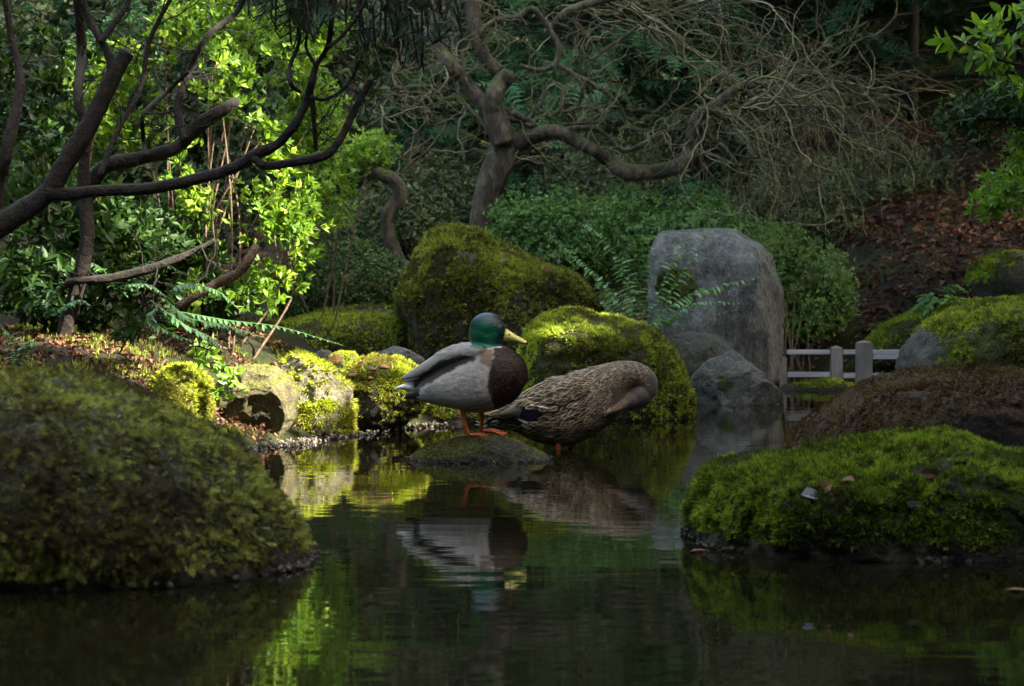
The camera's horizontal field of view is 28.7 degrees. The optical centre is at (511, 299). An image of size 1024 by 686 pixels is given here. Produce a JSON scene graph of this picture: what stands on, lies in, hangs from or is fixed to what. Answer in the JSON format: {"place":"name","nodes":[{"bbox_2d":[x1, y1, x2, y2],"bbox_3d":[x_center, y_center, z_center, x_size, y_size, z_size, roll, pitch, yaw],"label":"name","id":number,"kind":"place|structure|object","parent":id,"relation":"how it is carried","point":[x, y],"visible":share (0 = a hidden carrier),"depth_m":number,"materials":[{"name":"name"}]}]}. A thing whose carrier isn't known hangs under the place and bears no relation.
{"place":"outdoors","nodes":[
{"label":"outdoors","id":0,"kind":"place"},
{"bbox_2d":[0,382,1023,685],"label":"water","id":1,"kind":"structure","parent":0,"point":[580,564],"depth_m":3.59,"materials":[{"name":"liquid"}]},
{"bbox_2d":[0,361,317,591],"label":"mossy boulder","id":2,"kind":"object","parent":1,"relation":"in","point":[108,482],"visible":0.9,"depth_m":3.80,"materials":[{"name":"plant"}]},
{"bbox_2d":[215,362,299,436],"bbox_3d":[-0.976,0.411,7.667,0.338,0.350,0.412,0,0,0],"label":"stone boulder","id":3,"kind":"object","parent":1,"relation":"in","point":[270,395],"visible":0.66,"depth_m":7.51,"materials":[{"name":"grey stone"}]},
{"bbox_2d":[412,433,546,463],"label":"mossy rock","id":4,"kind":"object","parent":1,"relation":"in","point":[496,448],"visible":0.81,"depth_m":6.65,"materials":[{"name":"stone"}]},
{"bbox_2d":[396,313,528,436],"bbox_3d":[-0.169,0.257,6.800,0.451,0.428,0.221,0,0,0],"label":"duck","id":5,"kind":"object","parent":4,"relation":"on","point":[483,370],"visible":1,"depth_m":6.73},
{"bbox_2d":[0,402,971,591],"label":"wet grit","id":6,"kind":"object","parent":1,"relation":"on","point":[281,568],"visible":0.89,"depth_m":4.12,"materials":[{"name":"stone"}]},
{"bbox_2d":[475,360,657,448],"bbox_3d":[0.198,0.414,7.276,0.669,0.390,0.245,0,0,0],"label":"duck","id":7,"kind":"object","parent":1,"relation":"on","point":[569,409],"visible":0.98,"depth_m":7.20},
{"bbox_2d":[691,549,709,550],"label":"floating leaf","id":8,"kind":"object","parent":1,"relation":"on","point":[699,550],"visible":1,"depth_m":4.27,"materials":[{"name":"brown plant"}]},
{"bbox_2d":[779,377,853,390],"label":"mossy rock","id":9,"kind":"object","parent":1,"relation":"in","point":[827,384],"visible":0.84,"depth_m":11.96,"materials":[{"name":"stone"}]},
{"bbox_2d":[780,346,898,383],"bbox_3d":[2.533,0.437,12.900,1.616,0.286,0.077,0,0,0],"label":"wooden railing","id":10,"kind":"object","parent":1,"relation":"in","point":[835,353],"visible":0.52,"depth_m":12.87,"materials":[{"name":"grey wood"}]},
{"bbox_2d":[680,423,1023,562],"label":"mossy boulder","id":11,"kind":"object","parent":1,"relation":"in","point":[969,496],"visible":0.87,"depth_m":4.19,"materials":[{"name":"plant"}]},
{"bbox_2d":[801,487,817,498],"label":"fallen leaf","id":12,"kind":"object","parent":11,"relation":"on","point":[807,491],"visible":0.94,"depth_m":4.17,"materials":[{"name":"grey plant"}]},
{"bbox_2d":[814,479,832,492],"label":"fallen leaf","id":13,"kind":"object","parent":11,"relation":"on","point":[828,485],"visible":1,"depth_m":4.18,"materials":[{"name":"brown plant"}]},
{"bbox_2d":[841,475,854,481],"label":"fallen leaf","id":14,"kind":"object","parent":11,"relation":"on","point":[848,478],"visible":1,"depth_m":4.21,"materials":[{"name":"brown plant"}]},
{"bbox_2d":[906,501,919,506],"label":"fallen leaf","id":15,"kind":"object","parent":11,"relation":"on","point":[912,503],"visible":1,"depth_m":4.12,"materials":[{"name":"grey plant"}]},
{"bbox_2d":[920,467,934,478],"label":"fallen leaf","id":16,"kind":"object","parent":11,"relation":"on","point":[928,472],"visible":1,"depth_m":4.17,"materials":[{"name":"brown plant"}]},
{"bbox_2d":[1005,587,1023,590],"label":"floating leaf","id":17,"kind":"object","parent":1,"relation":"on","point":[1017,588],"visible":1,"depth_m":3.70,"materials":[{"name":"brown plant"}]},
{"bbox_2d":[0,0,1023,446],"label":"ground","id":18,"kind":"structure","parent":0,"point":[860,254],"depth_m":15.76,"materials":[{"name":"soil"}]},
{"bbox_2d":[1,328,36,367],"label":"fern","id":19,"kind":"object","parent":18,"relation":"on","point":[26,346],"visible":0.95,"depth_m":6.20,"materials":[{"name":"green plant"}]},
{"bbox_2d":[23,271,90,318],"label":"fern","id":20,"kind":"object","parent":18,"relation":"on","point":[68,305],"visible":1,"depth_m":6.80,"materials":[{"name":"green plant"}]},
{"bbox_2d":[0,0,181,334],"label":"rhododendron bush","id":21,"kind":"object","parent":18,"relation":"on","point":[116,249],"visible":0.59,"depth_m":8.38,"materials":[{"name":"green plant"}]},
{"bbox_2d":[69,260,182,299],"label":"fern","id":22,"kind":"object","parent":18,"relation":"on","point":[127,285],"visible":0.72,"depth_m":7.97,"materials":[{"name":"green plant"}]},
{"bbox_2d":[6,94,259,329],"bbox_3d":[-1.750,-0.382,9.287,0.879,1.227,1.687,0,0,-41],"label":"rhododendron bush","id":23,"kind":"object","parent":18,"relation":"on","point":[183,241],"visible":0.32,"depth_m":9.05,"materials":[{"name":"green plant"}]},
{"bbox_2d":[0,0,286,340],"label":"tree","id":24,"kind":"object","parent":18,"relation":"on","point":[188,135],"visible":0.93,"depth_m":7.57,"materials":[{"name":"brown plant"}]},
{"bbox_2d":[0,0,287,172],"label":"conifer tree","id":25,"kind":"object","parent":18,"relation":"on","point":[103,3],"visible":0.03,"depth_m":21.49,"materials":[{"name":"green plant"}]},
{"bbox_2d":[108,304,196,352],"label":"leafy sprig","id":26,"kind":"object","parent":18,"relation":"on","point":[132,330],"visible":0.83,"depth_m":7.30,"materials":[{"name":"green plant"}]},
{"bbox_2d":[0,322,312,441],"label":"leaf litter","id":27,"kind":"object","parent":18,"relation":"on","point":[60,343],"visible":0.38,"depth_m":7.57,"materials":[{"name":"plant"}]},
{"bbox_2d":[147,360,216,419],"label":"mossy rock","id":28,"kind":"object","parent":18,"relation":"on","point":[188,385],"visible":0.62,"depth_m":7.36,"materials":[{"name":"yellow stone"}]},
{"bbox_2d":[0,0,394,324],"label":"leafy bush","id":29,"kind":"object","parent":18,"relation":"on","point":[250,173],"visible":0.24,"depth_m":12.32,"materials":[{"name":"green plant"}]},
{"bbox_2d":[63,0,348,327],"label":"rhododendron bush","id":30,"kind":"object","parent":18,"relation":"on","point":[195,19],"visible":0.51,"depth_m":9.82,"materials":[{"name":"green plant"}]},
{"bbox_2d":[178,332,246,399],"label":"leafy sprig","id":31,"kind":"object","parent":18,"relation":"on","point":[201,351],"visible":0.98,"depth_m":7.34,"materials":[{"name":"green plant"}]},
{"bbox_2d":[0,315,433,439],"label":"moss cover","id":32,"kind":"object","parent":18,"relation":"on","point":[147,345],"visible":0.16,"depth_m":7.69,"materials":[{"name":"green plant"}]},
{"bbox_2d":[176,243,259,308],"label":"broken stem","id":33,"kind":"object","parent":18,"relation":"on","point":[241,269],"visible":0.94,"depth_m":8.19,"materials":[{"name":"brown plant"}]},
{"bbox_2d":[0,0,460,214],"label":"conifer tree","id":34,"kind":"object","parent":18,"relation":"on","point":[179,66],"visible":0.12,"depth_m":18.59,"materials":[{"name":"green plant"}]},
{"bbox_2d":[0,0,467,238],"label":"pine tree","id":35,"kind":"object","parent":18,"relation":"on","point":[48,191],"visible":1,"depth_m":6.08,"materials":[{"name":"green plant"}]},
{"bbox_2d":[144,284,342,361],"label":"fern","id":36,"kind":"object","parent":18,"relation":"on","point":[150,319],"visible":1,"depth_m":7.20,"materials":[{"name":"green plant"}]},
{"bbox_2d":[155,34,336,358],"bbox_3d":[-1.198,-0.477,9.028,0.849,1.515,1.292,0,0,0],"label":"rhododendron bush","id":37,"kind":"object","parent":18,"relation":"on","point":[273,219],"visible":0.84,"depth_m":8.96,"materials":[{"name":"green plant"}]},
{"bbox_2d":[278,348,359,437],"bbox_3d":[-0.794,0.422,8.056,0.370,0.481,0.537,0,0,0],"label":"stone boulder","id":38,"kind":"object","parent":18,"relation":"on","point":[327,404],"visible":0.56,"depth_m":7.90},
{"bbox_2d":[315,349,331,360],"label":"stone boulder","id":39,"kind":"object","parent":18,"relation":"on","point":[323,353],"visible":0.23,"depth_m":9.26,"materials":[{"name":"grey stone"}]},
{"bbox_2d":[244,0,403,321],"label":"leafy bush","id":40,"kind":"object","parent":18,"relation":"on","point":[339,174],"visible":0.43,"depth_m":10.99,"materials":[{"name":"green plant"}]},
{"bbox_2d":[271,234,406,318],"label":"clipped shrub","id":41,"kind":"object","parent":18,"relation":"on","point":[391,265],"visible":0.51,"depth_m":12.26,"materials":[{"name":"green plant"}]},
{"bbox_2d":[273,302,410,355],"bbox_3d":[-0.933,0.264,11.394,1.107,0.520,1.276,0,0,0],"label":"mossy boulder","id":42,"kind":"object","parent":18,"relation":"on","point":[363,329],"visible":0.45,"depth_m":10.89,"materials":[{"name":"plant"}]},
{"bbox_2d":[328,349,358,370],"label":"mossy rock","id":43,"kind":"object","parent":18,"relation":"on","point":[347,355],"visible":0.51,"depth_m":8.84,"materials":[{"name":"stone"}]},
{"bbox_2d":[328,354,342,363],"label":"fallen leaf","id":44,"kind":"object","parent":43,"relation":"on","point":[336,357],"visible":0.56,"depth_m":8.83,"materials":[{"name":"plant"}]},
{"bbox_2d":[245,420,457,450],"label":"gravel","id":45,"kind":"structure","parent":18,"relation":"on","point":[308,439],"depth_m":7.70,"materials":[{"name":"grey gravel"}]},
{"bbox_2d":[282,2,484,265],"bbox_3d":[-0.792,-0.958,13.098,1.103,2.337,1.682,0,0,-35],"label":"maple tree","id":46,"kind":"object","parent":18,"relation":"on","point":[397,200],"visible":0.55,"depth_m":12.96,"materials":[{"name":"brown plant"}]},
{"bbox_2d":[341,352,428,431],"bbox_3d":[-0.534,0.397,8.349,0.450,0.372,0.599,0,0,0],"label":"mossy rock","id":47,"kind":"object","parent":18,"relation":"on","point":[383,403],"visible":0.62,"depth_m":8.12,"materials":[{"name":"stone"}]},
{"bbox_2d":[347,370,356,375],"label":"fallen leaf","id":48,"kind":"object","parent":47,"relation":"on","point":[352,372],"visible":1,"depth_m":8.13,"materials":[{"name":"brown plant"}]},
{"bbox_2d":[314,180,459,278],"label":"undergrowth bush","id":49,"kind":"object","parent":18,"relation":"on","point":[369,227],"visible":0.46,"depth_m":16.14,"materials":[{"name":"green plant"}]},
{"bbox_2d":[163,0,634,206],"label":"conifer tree","id":50,"kind":"object","parent":18,"relation":"on","point":[526,18],"visible":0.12,"depth_m":20.12,"materials":[{"name":"green plant"}]},
{"bbox_2d":[379,346,424,364],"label":"stone boulder","id":51,"kind":"object","parent":18,"relation":"on","point":[417,359],"visible":0.33,"depth_m":9.64,"materials":[{"name":"grey stone"}]},
{"bbox_2d":[375,145,509,249],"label":"undergrowth bush","id":52,"kind":"object","parent":18,"relation":"on","point":[453,185],"visible":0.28,"depth_m":17.12,"materials":[{"name":"green plant"}]},
{"bbox_2d":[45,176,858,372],"bbox_3d":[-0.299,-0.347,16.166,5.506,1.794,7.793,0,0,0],"label":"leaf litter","id":53,"kind":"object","parent":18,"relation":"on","point":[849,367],"visible":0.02,"depth_m":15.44,"materials":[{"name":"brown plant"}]},
{"bbox_2d":[423,404,488,423],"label":"mossy rock","id":54,"kind":"object","parent":18,"relation":"on","point":[447,415],"visible":0.02,"depth_m":8.70,"materials":[{"name":"stone"}]},
{"bbox_2d":[393,221,606,360],"bbox_3d":[-0.056,0.062,10.998,1.233,0.992,1.174,0,0,0],"label":"mossy boulder","id":55,"kind":"object","parent":18,"relation":"on","point":[455,279],"visible":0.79,"depth_m":10.53,"materials":[{"name":"plant"}]},
{"bbox_2d":[545,207,785,332],"bbox_3d":[0.744,-0.154,10.589,0.803,0.700,1.399,0,0,-36],"label":"fern","id":56,"kind":"object","parent":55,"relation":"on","point":[669,321],"visible":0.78,"depth_m":10.63,"materials":[{"name":"green plant"}]},
{"bbox_2d":[0,0,1016,147],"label":"woodland","id":57,"kind":"object","parent":18,"relation":"on","point":[391,54],"visible":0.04,"depth_m":27.04,"materials":[{"name":"green plant"}]},
{"bbox_2d":[338,0,727,173],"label":"conifer tree","id":58,"kind":"object","parent":18,"relation":"on","point":[661,72],"visible":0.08,"depth_m":23.77,"materials":[{"name":"green plant"}]},
{"bbox_2d":[482,182,623,296],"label":"azalea shrub","id":59,"kind":"object","parent":18,"relation":"on","point":[548,223],"visible":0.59,"depth_m":13.02,"materials":[{"name":"green plant"}]},
{"bbox_2d":[346,0,808,274],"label":"conifer tree","id":60,"kind":"object","parent":18,"relation":"on","point":[659,92],"visible":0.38,"depth_m":18.55,"materials":[{"name":"green plant"}]},
{"bbox_2d":[516,304,696,421],"bbox_3d":[0.414,0.394,9.303,0.893,0.754,0.983,0,0,0],"label":"mossy boulder","id":61,"kind":"object","parent":18,"relation":"on","point":[564,340],"visible":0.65,"depth_m":8.96,"materials":[{"name":"plant"}]},
{"bbox_2d":[520,131,700,275],"bbox_3d":[0.847,-0.822,16.977,1.596,1.291,1.676,0,0,0],"label":"undergrowth bush","id":62,"kind":"object","parent":18,"relation":"on","point":[563,183],"visible":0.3,"depth_m":16.68,"materials":[{"name":"green plant"}]},
{"bbox_2d":[348,0,986,309],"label":"maple tree","id":63,"kind":"object","parent":18,"relation":"on","point":[508,144],"visible":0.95,"depth_m":13.51,"materials":[{"name":"brown plant"}]},
{"bbox_2d":[566,180,785,317],"bbox_3d":[1.045,-0.190,13.486,1.592,1.375,1.333,0,0,0],"label":"azalea shrub","id":64,"kind":"object","parent":18,"relation":"on","point":[669,217],"visible":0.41,"depth_m":13.30,"materials":[{"name":"green plant"}]},
{"bbox_2d":[668,331,732,376],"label":"stone boulder","id":65,"kind":"object","parent":18,"relation":"on","point":[696,350],"visible":0.37,"depth_m":10.70,"materials":[{"name":"grey stone"}]},
{"bbox_2d":[455,0,954,185],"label":"conifer tree","id":66,"kind":"object","parent":18,"relation":"on","point":[892,55],"visible":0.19,"depth_m":20.49,"materials":[{"name":"green plant"}]},
{"bbox_2d":[646,228,784,383],"bbox_3d":[1.187,0.050,11.605,0.815,0.957,0.660,0,0,0],"label":"standing stone","id":67,"kind":"object","parent":18,"relation":"on","point":[752,331],"visible":0.66,"depth_m":11.38,"materials":[{"name":"grey stone"}]},
{"bbox_2d":[501,0,961,93],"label":"conifer tree","id":68,"kind":"object","parent":18,"relation":"on","point":[903,24],"visible":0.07,"depth_m":23.99,"materials":[{"name":"green plant"}]},
{"bbox_2d":[690,350,783,404],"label":"stone boulder","id":69,"kind":"object","parent":18,"relation":"on","point":[732,377],"visible":0.77,"depth_m":10.27,"materials":[{"name":"grey stone"}]},
{"bbox_2d":[719,144,869,261],"bbox_3d":[2.276,-0.753,16.448,1.330,1.167,1.651,0,0,26],"label":"undergrowth bush","id":70,"kind":"object","parent":18,"relation":"on","point":[817,217],"visible":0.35,"depth_m":16.10,"materials":[{"name":"green plant"}]},
{"bbox_2d":[743,213,861,381],"bbox_3d":[1.983,0.025,13.702,0.929,1.254,0.919,0,0,-34],"label":"azalea shrub","id":71,"kind":"object","parent":18,"relation":"on","point":[813,314],"visible":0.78,"depth_m":13.61,"materials":[{"name":"green plant"}]},
{"bbox_2d":[643,0,1023,163],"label":"conifer tree","id":72,"kind":"object","parent":18,"relation":"on","point":[913,32],"visible":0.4,"depth_m":20.33,"materials":[{"name":"green plant"}]},
{"bbox_2d":[828,276,875,305],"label":"fern","id":73,"kind":"object","parent":18,"relation":"on","point":[864,285],"visible":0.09,"depth_m":14.76,"materials":[{"name":"plant"}]},
{"bbox_2d":[855,340,897,383],"bbox_3d":[2.529,0.411,11.900,0.958,0.345,0.089,0,0,0],"label":"wooden railing","id":74,"kind":"object","parent":18,"relation":"on","point":[864,356],"visible":0.3,"depth_m":11.86,"materials":[{"name":"grey wood"}]},
{"bbox_2d":[790,132,969,225],"bbox_3d":[3.171,-1.043,17.395,1.569,0.869,1.610,0,0,0],"label":"undergrowth bush","id":75,"kind":"object","parent":18,"relation":"on","point":[907,181],"visible":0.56,"depth_m":17.08,"materials":[{"name":"green plant"}]},
{"bbox_2d":[743,99,1023,339],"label":"leaf litter","id":76,"kind":"object","parent":18,"relation":"on","point":[936,218],"visible":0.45,"depth_m":15.78,"materials":[{"name":"brown plant"}]},
{"bbox_2d":[781,362,1023,449],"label":"stone boulder","id":77,"kind":"object","parent":18,"relation":"on","point":[985,401],"visible":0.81,"depth_m":6.55,"materials":[{"name":"brown stone"}]},
{"bbox_2d":[785,140,1023,370],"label":"moss cover","id":78,"kind":"object","parent":18,"relation":"on","point":[896,256],"visible":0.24,"depth_m":15.32,"materials":[{"name":"plant"}]},
{"bbox_2d":[788,0,1023,114],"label":"conifer tree","id":79,"kind":"object","parent":18,"relation":"on","point":[930,28],"visible":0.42,"depth_m":21.39,"materials":[{"name":"green plant"}]},
{"bbox_2d":[864,296,967,372],"bbox_3d":[2.762,0.240,13.393,0.906,0.543,0.773,0,0,0],"label":"mossy boulder","id":80,"kind":"object","parent":18,"relation":"on","point":[892,333],"visible":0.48,"depth_m":13.20,"materials":[{"name":"plant"}]},
{"bbox_2d":[908,284,968,316],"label":"fern","id":81,"kind":"object","parent":80,"relation":"on","point":[924,300],"visible":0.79,"depth_m":13.27,"materials":[{"name":"green plant"}]},
{"bbox_2d":[895,293,1023,370],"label":"mossy boulder","id":82,"kind":"object","parent":18,"relation":"on","point":[981,330],"visible":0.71,"depth_m":7.95,"materials":[{"name":"green plant"}]},
{"bbox_2d":[964,249,1023,298],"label":"mossy boulder","id":83,"kind":"object","parent":18,"relation":"on","point":[993,274],"visible":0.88,"depth_m":13.92,"materials":[{"name":"stone"}]},
{"bbox_3d":[9.174,-4.150,5.857,14.076,8.696,8.769,0,0,0],"label":"overhanging tree","id":84,"kind":"object","parent":18,"relation":"on","visible":0},
{"bbox_2d":[925,0,1023,99],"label":"broadleaf branch","id":85,"kind":"object","parent":84,"relation":"attached to","point":[985,62],"visible":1,"depth_m":6.78,"materials":[{"name":"green plant"}]},
{"bbox_2d":[927,74,1023,159],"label":"azalea branch","id":86,"kind":"object","parent":84,"relation":"attached to","point":[1007,104],"visible":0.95,"depth_m":8.96,"materials":[{"name":"green plant"}]},
{"bbox_2d":[963,127,1023,224],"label":"azalea branch","id":87,"kind":"object","parent":84,"relation":"attached to","point":[1007,188],"visible":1,"depth_m":8.96,"materials":[{"name":"green plant"}]}
]}

